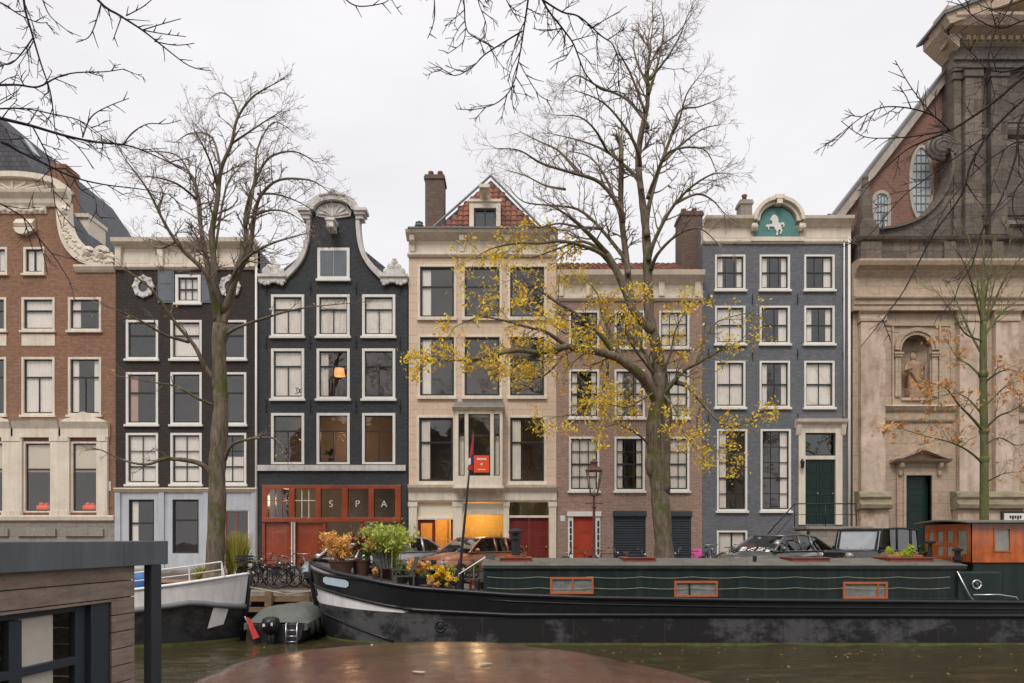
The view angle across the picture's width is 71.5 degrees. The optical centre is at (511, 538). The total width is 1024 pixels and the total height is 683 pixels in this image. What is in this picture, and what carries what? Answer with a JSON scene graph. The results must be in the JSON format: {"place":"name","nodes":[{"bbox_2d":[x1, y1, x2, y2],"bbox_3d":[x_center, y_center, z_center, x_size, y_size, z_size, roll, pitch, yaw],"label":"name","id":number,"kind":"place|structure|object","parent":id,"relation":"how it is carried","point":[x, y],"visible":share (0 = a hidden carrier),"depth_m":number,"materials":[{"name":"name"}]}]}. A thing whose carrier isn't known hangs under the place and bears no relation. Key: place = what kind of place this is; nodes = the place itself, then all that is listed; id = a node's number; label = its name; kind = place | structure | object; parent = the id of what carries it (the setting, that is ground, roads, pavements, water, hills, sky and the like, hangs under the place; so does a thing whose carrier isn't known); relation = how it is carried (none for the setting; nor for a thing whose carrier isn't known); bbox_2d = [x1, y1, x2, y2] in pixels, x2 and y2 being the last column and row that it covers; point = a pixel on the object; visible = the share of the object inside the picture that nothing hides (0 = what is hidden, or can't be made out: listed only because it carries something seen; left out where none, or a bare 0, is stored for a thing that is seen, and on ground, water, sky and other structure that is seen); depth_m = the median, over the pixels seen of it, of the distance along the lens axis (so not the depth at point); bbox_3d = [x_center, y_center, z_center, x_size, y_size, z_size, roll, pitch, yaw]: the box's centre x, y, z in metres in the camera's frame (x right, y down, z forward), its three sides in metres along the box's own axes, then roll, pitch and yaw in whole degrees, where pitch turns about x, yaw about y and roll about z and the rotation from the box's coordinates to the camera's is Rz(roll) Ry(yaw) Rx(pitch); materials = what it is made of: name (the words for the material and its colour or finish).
{"place":"outdoors","nodes":[
{"label":"outdoors","id":0,"kind":"place"},
{"bbox_2d":[0,0,210,302],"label":"overhanging tree","id":1,"kind":"object","parent":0,"point":[28,124],"visible":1,"depth_m":8.04,"materials":[{"name":"brown plant"}]},
{"bbox_2d":[134,568,298,572],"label":"pavement","id":2,"kind":"structure","parent":0,"point":[176,571],"depth_m":29.20,"materials":[{"name":"stone"}]},
{"bbox_2d":[0,116,131,540],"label":"canal house","id":3,"kind":"structure","parent":2,"relation":"on","point":[57,385],"depth_m":31.00,"materials":[{"name":"brown brick"}]},
{"bbox_2d":[21,247,45,275],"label":"window","id":4,"kind":"structure","parent":3,"relation":"in","point":[33,259],"depth_m":31.05,"materials":[{"name":"white wood"}]},
{"bbox_2d":[23,441,49,512],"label":"window","id":5,"kind":"structure","parent":3,"relation":"in","point":[36,454],"depth_m":31.05,"materials":[{"name":"white paint"}]},
{"bbox_2d":[19,297,55,332],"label":"window","id":6,"kind":"structure","parent":3,"relation":"in","point":[37,313],"depth_m":31.10,"materials":[{"name":"white wood"}]},
{"bbox_2d":[19,357,55,416],"bbox_3d":[-20.646,-6.584,31.025,1.567,2.621,0.270,0,0,0],"label":"window","id":7,"kind":"structure","parent":3,"relation":"in","point":[37,373],"depth_m":31.11,"materials":[{"name":"white wood"}]},
{"bbox_2d":[65,297,102,332],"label":"window","id":8,"kind":"structure","parent":3,"relation":"in","point":[74,309],"depth_m":31.02,"materials":[{"name":"white wood"}]},
{"bbox_2d":[65,357,102,416],"bbox_3d":[-18.621,-6.584,31.025,1.567,2.621,0.270,0,0,0],"label":"window","id":9,"kind":"structure","parent":3,"relation":"in","point":[73,362],"depth_m":31.05,"materials":[{"name":"white wood"}]},
{"bbox_2d":[71,441,97,512],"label":"window","id":10,"kind":"structure","parent":3,"relation":"in","point":[87,461],"depth_m":31.05,"materials":[{"name":"white paint"}]},
{"bbox_2d":[110,237,268,568],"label":"canal house","id":11,"kind":"structure","parent":2,"relation":"on","point":[164,501],"depth_m":31.00,"materials":[{"name":"brick"}]},
{"bbox_2d":[123,320,159,360],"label":"window","id":12,"kind":"structure","parent":11,"relation":"in","point":[128,325],"depth_m":30.96,"materials":[{"name":"white paint"}]},
{"bbox_2d":[123,372,159,426],"bbox_3d":[-16.120,-6.047,31.025,1.525,2.373,0.270,0,0,0],"label":"window","id":13,"kind":"structure","parent":11,"relation":"in","point":[132,392],"depth_m":31.04,"materials":[{"name":"white paint"}]},
{"bbox_2d":[123,433,159,485],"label":"window","id":14,"kind":"structure","parent":11,"relation":"in","point":[137,444],"depth_m":31.12,"materials":[{"name":"white paint"}]},
{"bbox_2d":[129,500,153,540],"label":"window","id":15,"kind":"structure","parent":11,"relation":"in","point":[133,504],"depth_m":31.05,"materials":[{"name":"white paint"}]},
{"bbox_2d":[168,320,201,360],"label":"window","id":16,"kind":"structure","parent":11,"relation":"in","point":[179,351],"depth_m":31.12,"materials":[{"name":"white paint"}]},
{"bbox_2d":[168,372,202,426],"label":"window","id":17,"kind":"structure","parent":11,"relation":"in","point":[173,423],"depth_m":30.96,"materials":[{"name":"white paint"}]},
{"bbox_2d":[168,433,202,485],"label":"window","id":18,"kind":"structure","parent":11,"relation":"in","point":[184,445],"depth_m":31.12,"materials":[{"name":"white paint"}]},
{"bbox_2d":[173,500,198,552],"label":"window","id":19,"kind":"structure","parent":11,"relation":"in","point":[174,501],"depth_m":31.04,"materials":[{"name":"black paint"}]},
{"bbox_2d":[173,274,201,304],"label":"window","id":20,"kind":"structure","parent":11,"relation":"in","point":[187,288],"depth_m":31.05,"materials":[{"name":"white paint"}]},
{"bbox_2d":[225,433,247,485],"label":"window","id":21,"kind":"structure","parent":11,"relation":"in","point":[236,467],"depth_m":31.06,"materials":[{"name":"white paint"}]},
{"bbox_2d":[227,372,247,426],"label":"window","id":22,"kind":"structure","parent":11,"relation":"in","point":[231,423],"depth_m":30.96,"materials":[{"name":"white paint"}]},
{"bbox_2d":[697,194,872,557],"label":"canal house","id":23,"kind":"structure","parent":2,"relation":"on","point":[797,464],"depth_m":31.00,"materials":[{"name":"brick"}]},
{"bbox_2d":[714,254,746,291],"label":"window","id":24,"kind":"structure","parent":23,"relation":"in","point":[740,272],"depth_m":31.05,"materials":[{"name":"white paint"}]},
{"bbox_2d":[714,306,746,345],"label":"window","id":25,"kind":"structure","parent":23,"relation":"in","point":[723,311],"depth_m":31.12,"materials":[{"name":"white paint"}]},
{"bbox_2d":[714,361,746,409],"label":"window","id":26,"kind":"structure","parent":23,"relation":"in","point":[729,384],"depth_m":31.12,"materials":[{"name":"white paint"}]},
{"bbox_2d":[715,429,748,512],"bbox_3d":[9.589,-2.926,31.025,1.443,3.655,0.270,0,0,0],"label":"window","id":27,"kind":"structure","parent":23,"relation":"in","point":[721,481],"depth_m":31.05,"materials":[{"name":"white paint"}]},
{"bbox_2d":[717,531,746,554],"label":"window","id":28,"kind":"structure","parent":23,"relation":"in","point":[724,538],"depth_m":31.12,"materials":[{"name":"white paint"}]},
{"bbox_2d":[758,254,791,291],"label":"window","id":29,"kind":"structure","parent":23,"relation":"in","point":[785,259],"depth_m":31.05,"materials":[{"name":"white paint"}]},
{"bbox_2d":[758,306,791,345],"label":"window","id":30,"kind":"structure","parent":23,"relation":"in","point":[783,325],"depth_m":31.05,"materials":[{"name":"white paint"}]},
{"bbox_2d":[758,361,791,409],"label":"window","id":31,"kind":"structure","parent":23,"relation":"in","point":[785,365],"depth_m":31.05,"materials":[{"name":"white paint"}]},
{"bbox_2d":[759,429,792,512],"bbox_3d":[11.491,-2.926,31.025,1.443,3.655,0.270,0,0,0],"label":"window","id":32,"kind":"structure","parent":23,"relation":"in","point":[784,462],"depth_m":31.05,"materials":[{"name":"white paint"}]},
{"bbox_2d":[805,460,819,523],"bbox_3d":[13.103,-2.005,31.044,0.661,2.852,0.132,0,0,0],"label":"door","id":33,"kind":"structure","parent":23,"relation":"in","point":[812,467],"depth_m":31.06,"materials":[{"name":"green paint"}]},
{"bbox_2d":[803,254,836,291],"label":"window","id":34,"kind":"structure","parent":23,"relation":"in","point":[828,261],"depth_m":31.05,"materials":[{"name":"white paint"}]},
{"bbox_2d":[803,306,836,345],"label":"window","id":35,"kind":"structure","parent":23,"relation":"in","point":[829,325],"depth_m":31.05,"materials":[{"name":"white paint"}]},
{"bbox_2d":[803,361,836,409],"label":"window","id":36,"kind":"structure","parent":23,"relation":"in","point":[819,376],"depth_m":31.11,"materials":[{"name":"white paint"}]},
{"bbox_2d":[820,460,834,523],"bbox_3d":[13.769,-2.005,31.044,0.651,2.852,0.132,0,0,0],"label":"door","id":37,"kind":"structure","parent":23,"relation":"in","point":[827,467],"depth_m":31.06,"materials":[{"name":"green paint"}]},
{"bbox_2d":[248,602,296,618],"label":"quay wall","id":38,"kind":"structure","parent":0,"point":[251,615],"depth_m":22.85,"materials":[{"name":"brick"}]},
{"bbox_2d":[250,590,311,594],"bbox_3d":[5.362,1.806,23.050,70.725,0.227,0.500,0,0,0],"label":"quay coping","id":39,"kind":"object","parent":38,"relation":"on","point":[257,592],"visible":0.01,"depth_m":22.80,"materials":[{"name":"stone"}]},
{"bbox_2d":[249,591,317,611],"bbox_3d":[-6.900,2.440,22.599,4.600,1.520,0.398,0,0,0],"label":"timber fender","id":40,"kind":"object","parent":39,"relation":"attached to","point":[267,598],"visible":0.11,"depth_m":22.58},
{"bbox_2d":[161,573,477,589],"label":"ground","id":41,"kind":"structure","parent":0,"point":[186,577],"depth_m":25.84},
{"bbox_2d":[72,63,372,578],"bbox_3d":[-9.351,-7.335,24.088,10.111,17.992,6.954,0,0,0],"label":"bare elm tree","id":42,"kind":"object","parent":41,"relation":"on","point":[215,470],"visible":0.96,"depth_m":23.75,"materials":[{"name":"grey plant"}]},
{"bbox_2d":[225,530,256,574],"bbox_3d":[-9.462,0.701,24.600,1.513,1.997,1.483,0,0,28],"label":"bamboo shrub","id":43,"kind":"object","parent":41,"relation":"on","point":[235,546],"visible":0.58,"depth_m":24.36,"materials":[{"name":"green plant"}]},
{"bbox_2d":[237,556,293,587],"bbox_3d":[-8.302,1.153,23.956,1.837,1.074,0.636,0,5,-15],"label":"bicycle","id":44,"kind":"object","parent":41,"relation":"on","point":[257,573],"visible":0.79,"depth_m":23.93,"materials":[{"name":"black metal"}]},
{"bbox_2d":[301,542,364,584],"bbox_3d":[-5.760,0.883,25.274,2.128,1.474,3.835,0,0,22],"label":"parked car","id":45,"kind":"object","parent":41,"relation":"on","point":[305,568],"visible":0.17,"depth_m":24.30,"materials":[{"name":"silver metal"}]},
{"bbox_2d":[362,537,440,572],"bbox_3d":[-4.608,0.703,26.391,2.204,1.534,4.405,0,0,42],"label":"parked car","id":46,"kind":"object","parent":41,"relation":"on","point":[422,547],"visible":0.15,"depth_m":26.49,"materials":[{"name":"silver metal"}]},
{"bbox_2d":[419,537,526,577],"bbox_3d":[-1.458,0.703,26.191,2.204,1.534,4.405,0,0,42],"label":"parked car","id":47,"kind":"object","parent":41,"relation":"on","point":[476,549],"visible":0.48,"depth_m":25.47,"materials":[{"name":"orange paint"}]},
{"bbox_2d":[397,0,787,557],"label":"elm tree with yellow leaves","id":48,"kind":"object","parent":41,"relation":"on","point":[657,387],"visible":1,"depth_m":24.06,"materials":[{"name":"grey plant"}]},
{"bbox_2d":[585,459,602,557],"bbox_3d":[3.172,-0.742,27.500,0.720,4.683,0.720,0,0,0],"label":"street lamp","id":49,"kind":"object","parent":41,"relation":"on","point":[593,467],"visible":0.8,"depth_m":27.45,"materials":[{"name":"black metal"}]},
{"bbox_2d":[717,534,831,557],"bbox_3d":[9.439,0.672,25.793,4.757,1.656,2.380,0,0,-32],"label":"parked car","id":50,"kind":"object","parent":41,"relation":"on","point":[767,545],"visible":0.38,"depth_m":25.30,"materials":[{"name":"grey paint"}]},
{"bbox_2d":[817,528,919,557],"bbox_3d":[12.760,0.559,25.607,4.255,1.881,2.164,0,0,-34],"label":"parked car","id":51,"kind":"object","parent":41,"relation":"on","point":[860,542],"visible":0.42,"depth_m":25.11,"materials":[{"name":"black paint"}]},
{"bbox_2d":[871,200,1023,519],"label":"young tree","id":52,"kind":"object","parent":41,"relation":"on","point":[983,459],"visible":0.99,"depth_m":25.09,"materials":[{"name":"green plant"}]},
{"bbox_2d":[257,188,408,568],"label":"canal house","id":53,"kind":"structure","parent":0,"point":[356,417],"depth_m":31.00,"materials":[{"name":"brick"}]},
{"bbox_2d":[266,523,290,568],"bbox_3d":[-10.137,0.419,31.004,1.178,2.161,0.132,0,0,0],"label":"door","id":54,"kind":"structure","parent":53,"relation":"in","point":[278,535],"depth_m":31.01,"materials":[{"name":"red wood"}]},
{"bbox_2d":[269,294,305,338],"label":"window","id":55,"kind":"structure","parent":53,"relation":"in","point":[289,325],"depth_m":31.12,"materials":[{"name":"white paint"}]},
{"bbox_2d":[269,348,305,400],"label":"window","id":56,"kind":"structure","parent":53,"relation":"in","point":[287,364],"depth_m":31.11,"materials":[{"name":"white paint"}]},
{"bbox_2d":[271,413,303,463],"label":"window","id":57,"kind":"structure","parent":53,"relation":"in","point":[273,415],"depth_m":30.96,"materials":[{"name":"white paint"}]},
{"bbox_2d":[297,523,322,568],"bbox_3d":[-8.814,0.419,31.004,1.137,2.161,0.132,0,0,0],"label":"door","id":58,"kind":"structure","parent":53,"relation":"in","point":[308,541],"depth_m":31.02,"materials":[{"name":"red wood"}]},
{"bbox_2d":[315,294,350,338],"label":"window","id":59,"kind":"structure","parent":53,"relation":"in","point":[332,323],"depth_m":31.11,"materials":[{"name":"white paint"}]},
{"bbox_2d":[315,348,350,400],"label":"window","id":60,"kind":"structure","parent":53,"relation":"in","point":[322,353],"depth_m":31.04,"materials":[{"name":"white paint"}]},
{"bbox_2d":[317,413,349,463],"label":"window","id":61,"kind":"structure","parent":53,"relation":"in","point":[319,415],"depth_m":30.96,"materials":[{"name":"white paint"}]},
{"bbox_2d":[316,248,350,281],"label":"attic window","id":62,"kind":"structure","parent":53,"relation":"in","point":[333,264],"depth_m":30.93,"materials":[{"name":"white paint"}]},
{"bbox_2d":[360,294,396,338],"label":"window","id":63,"kind":"structure","parent":53,"relation":"in","point":[378,319],"depth_m":31.12,"materials":[{"name":"white paint"}]},
{"bbox_2d":[360,348,396,400],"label":"window","id":64,"kind":"structure","parent":53,"relation":"in","point":[364,350],"depth_m":30.96,"materials":[{"name":"white paint"}]},
{"bbox_2d":[362,413,394,463],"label":"window","id":65,"kind":"structure","parent":53,"relation":"in","point":[364,415],"depth_m":30.96,"materials":[{"name":"white paint"}]},
{"bbox_2d":[405,171,557,557],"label":"canal house","id":66,"kind":"structure","parent":0,"point":[512,482],"depth_m":31.00,"materials":[{"name":"brick"}]},
{"bbox_2d":[419,418,452,480],"bbox_3d":[-3.307,-3.865,31.090,1.488,2.769,0.140,0,0,0],"label":"window","id":67,"kind":"structure","parent":66,"relation":"in","point":[424,423],"depth_m":31.11,"materials":[{"name":"white paint"}]},
{"bbox_2d":[420,267,453,316],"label":"window","id":68,"kind":"structure","parent":66,"relation":"in","point":[425,272],"depth_m":31.05,"materials":[{"name":"white paint"}]},
{"bbox_2d":[420,338,453,395],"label":"window","id":69,"kind":"structure","parent":66,"relation":"in","point":[425,386],"depth_m":31.12,"materials":[{"name":"brown paint"}]},
{"bbox_2d":[452,402,504,497],"bbox_3d":[-1.422,-3.829,30.517,2.237,4.213,0.965,0,0,0],"label":"bay window","id":70,"kind":"structure","parent":66,"relation":"in","point":[492,463],"depth_m":30.25,"materials":[{"name":"white wood"}]},
{"bbox_2d":[465,267,499,316],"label":"window","id":71,"kind":"structure","parent":66,"relation":"in","point":[475,268],"depth_m":31.04,"materials":[{"name":"brown paint"}]},
{"bbox_2d":[510,518,528,555],"bbox_3d":[0.315,0.331,31.064,0.838,2.439,0.132,0,0,0],"label":"door","id":72,"kind":"structure","parent":66,"relation":"in","point":[522,524],"depth_m":31.08,"materials":[{"name":"paint"}]},
{"bbox_2d":[510,418,543,480],"bbox_3d":[0.661,-3.865,31.090,1.488,2.769,0.140,0,0,0],"label":"window","id":73,"kind":"structure","parent":66,"relation":"in","point":[515,423],"depth_m":31.12,"materials":[{"name":"white paint"}]},
{"bbox_2d":[529,518,547,557],"bbox_3d":[1.173,0.331,31.064,0.838,2.439,0.132,0,0,0],"label":"door","id":74,"kind":"structure","parent":66,"relation":"in","point":[538,527],"depth_m":31.08,"materials":[{"name":"paint"}]},
{"bbox_2d":[0,0,967,275],"label":"sky","id":75,"kind":"structure","parent":0,"point":[796,66],"materials":[{"name":"white"}]},
{"bbox_2d":[53,629,1023,682],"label":"canal water","id":76,"kind":"structure","parent":0,"point":[1001,663],"depth_m":15.75,"materials":[{"name":"green liquid"}]},
{"bbox_2d":[0,541,167,682],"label":"houseboat","id":77,"kind":"object","parent":76,"relation":"on","point":[83,591],"visible":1,"depth_m":8.10,"materials":[{"name":"wood"}]},
{"bbox_2d":[0,602,108,682],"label":"window frame","id":78,"kind":"structure","parent":77,"relation":"in","point":[27,638],"depth_m":7.76,"materials":[{"name":"grey wood"}]},
{"bbox_2d":[0,572,253,647],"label":"cargo barge","id":79,"kind":"object","parent":76,"relation":"on","point":[208,610],"visible":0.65,"depth_m":17.93,"materials":[{"name":"black paint"}]},
{"bbox_2d":[244,602,323,643],"bbox_3d":[-6.029,2.357,19.636,1.759,1.100,3.627,0,0,0],"label":"motorboat","id":80,"kind":"object","parent":76,"relation":"on","point":[293,623],"visible":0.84,"depth_m":18.37,"materials":[{"name":"grey fabric"}]},
{"bbox_2d":[194,642,710,682],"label":"covered boat","id":81,"kind":"object","parent":76,"relation":"on","point":[448,662],"visible":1,"depth_m":5.18,"materials":[{"name":"brown paint"}]},
{"bbox_2d":[308,520,1023,645],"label":"houseboat barge","id":82,"kind":"object","parent":76,"relation":"on","point":[968,589],"visible":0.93,"depth_m":18.01,"materials":[{"name":"black metal"}]},
{"bbox_2d":[318,530,375,573],"bbox_3d":[-4.584,0.397,19.957,1.608,1.286,1.095,0,0,0],"label":"potted plant","id":83,"kind":"object","parent":82,"relation":"on","point":[339,548],"visible":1,"depth_m":19.73,"materials":[{"name":"orange plant"}]},
{"bbox_2d":[349,530,371,575],"bbox_3d":[-4.365,0.382,20.343,0.707,1.396,0.680,0,0,0],"label":"potted plant","id":84,"kind":"object","parent":82,"relation":"on","point":[361,567],"visible":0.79,"depth_m":20.17,"materials":[{"name":"plant"}]},
{"bbox_2d":[351,518,420,578],"bbox_3d":[-3.592,0.296,20.586,1.983,1.767,2.286,0,0,0],"label":"potted plant","id":85,"kind":"object","parent":82,"relation":"on","point":[393,540],"depth_m":20.24,"materials":[{"name":"plant"}]},
{"bbox_2d":[372,547,400,580],"bbox_3d":[-3.545,0.720,19.960,0.648,0.960,0.774,0,0,-35],"label":"deck chair","id":86,"kind":"object","parent":82,"relation":"on","point":[380,563],"visible":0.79,"depth_m":20.11,"materials":[{"name":"grey wood"}]},
{"bbox_2d":[406,557,430,585],"bbox_3d":[-2.533,0.913,19.206,0.747,0.834,0.560,0,0,-20],"label":"potted plant","id":87,"kind":"object","parent":82,"relation":"on","point":[421,566],"visible":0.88,"depth_m":19.10,"materials":[{"name":"orange plant"}]},
{"bbox_2d":[454,431,473,589],"bbox_3d":[-1.278,-0.681,19.000,0.546,4.366,0.280,0,0,0],"label":"flag pole","id":88,"kind":"object","parent":82,"relation":"on","point":[459,584],"visible":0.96,"depth_m":18.97,"materials":[{"name":"black metal"}]},
{"bbox_2d":[550,577,593,593],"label":"cabin window","id":89,"kind":"structure","parent":82,"relation":"in","point":[560,585],"depth_m":18.44,"materials":[{"name":"orange glass"}]},
{"bbox_2d":[674,581,717,596],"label":"cabin window","id":90,"kind":"structure","parent":82,"relation":"in","point":[692,588],"depth_m":18.44,"materials":[{"name":"orange metal"}]},
{"bbox_2d":[842,582,887,598],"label":"cabin window","id":91,"kind":"structure","parent":82,"relation":"in","point":[869,590],"depth_m":18.44,"materials":[{"name":"orange glass"}]},
{"bbox_2d":[556,208,704,557],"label":"canal house","id":92,"kind":"structure","parent":0,"point":[623,518],"depth_m":31.00,"materials":[{"name":"brown brick"}]},
{"bbox_2d":[573,516,592,557],"bbox_3d":[3.131,0.295,31.044,0.930,2.491,0.132,0,0,0],"label":"door","id":93,"kind":"structure","parent":92,"relation":"in","point":[582,525],"depth_m":31.06,"materials":[{"name":"red paint"}]},
{"bbox_2d":[568,369,600,419],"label":"window","id":94,"kind":"structure","parent":92,"relation":"in","point":[573,394],"depth_m":31.05,"materials":[{"name":"white paint"}]},
{"bbox_2d":[568,437,600,492],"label":"window","id":95,"kind":"structure","parent":92,"relation":"in","point":[580,455],"depth_m":31.11,"materials":[{"name":"white paint"}]},
{"bbox_2d":[613,369,646,419],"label":"window","id":96,"kind":"structure","parent":92,"relation":"in","point":[617,372],"depth_m":31.05,"materials":[{"name":"white paint"}]},
{"bbox_2d":[613,437,646,492],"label":"window","id":97,"kind":"structure","parent":92,"relation":"in","point":[640,444],"depth_m":31.05,"materials":[{"name":"white paint"}]},
{"bbox_2d":[659,310,690,349],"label":"window","id":98,"kind":"structure","parent":92,"relation":"in","point":[664,327],"depth_m":31.11,"materials":[{"name":"white paint"}]},
{"bbox_2d":[667,369,690,419],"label":"window","id":99,"kind":"structure","parent":92,"relation":"in","point":[676,391],"depth_m":31.12,"materials":[{"name":"white paint"}]},
{"bbox_2d":[670,437,690,492],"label":"window","id":100,"kind":"structure","parent":92,"relation":"in","point":[679,465],"depth_m":31.12,"materials":[{"name":"white paint"}]},
{"bbox_2d":[814,0,1023,346],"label":"overhanging tree","id":101,"kind":"object","parent":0,"point":[1017,142],"visible":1,"depth_m":8.06,"materials":[{"name":"brown plant"}]},
{"bbox_2d":[827,0,1023,554],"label":"church","id":102,"kind":"structure","parent":0,"point":[900,483],"depth_m":30.72,"materials":[{"name":"stone"}]},
{"bbox_2d":[872,190,890,226],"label":"arched window","id":103,"kind":"structure","parent":102,"relation":"in","point":[877,216],"depth_m":31.67,"materials":[{"name":"glass"}]},
{"bbox_2d":[904,353,926,396],"bbox_3d":[17.577,-7.117,31.114,0.966,2.000,0.602,0,0,0],"label":"statue","id":104,"kind":"object","parent":102,"relation":"in","point":[913,368],"visible":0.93,"depth_m":30.96,"materials":[{"name":"brown stone"}]},
{"bbox_2d":[906,476,927,554],"bbox_3d":[17.670,-0.574,31.134,1.116,4.308,0.132,0,0,0],"label":"door","id":105,"kind":"structure","parent":102,"relation":"in","point":[916,486],"depth_m":31.15,"materials":[{"name":"green paint"}]},
{"bbox_2d":[889,446,952,527],"bbox_3d":[17.691,-1.183,30.900,2.480,5.566,0.800,0,0,0],"label":"doorway","id":106,"kind":"structure","parent":102,"relation":"in","point":[911,463],"depth_m":30.88,"materials":[{"name":"stone"}]},
{"bbox_2d":[908,144,933,217],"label":"arched window","id":107,"kind":"structure","parent":102,"relation":"in","point":[921,166],"depth_m":31.69,"materials":[{"name":"glass"}]},
{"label":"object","id":108,"kind":"structure","parent":0,"visible":0},
{"bbox_2d":[344,0,644,124],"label":"overhanging tree","id":109,"kind":"object","parent":108,"relation":"on","point":[561,28],"visible":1,"depth_m":8.05,"materials":[{"name":"brown plant"}]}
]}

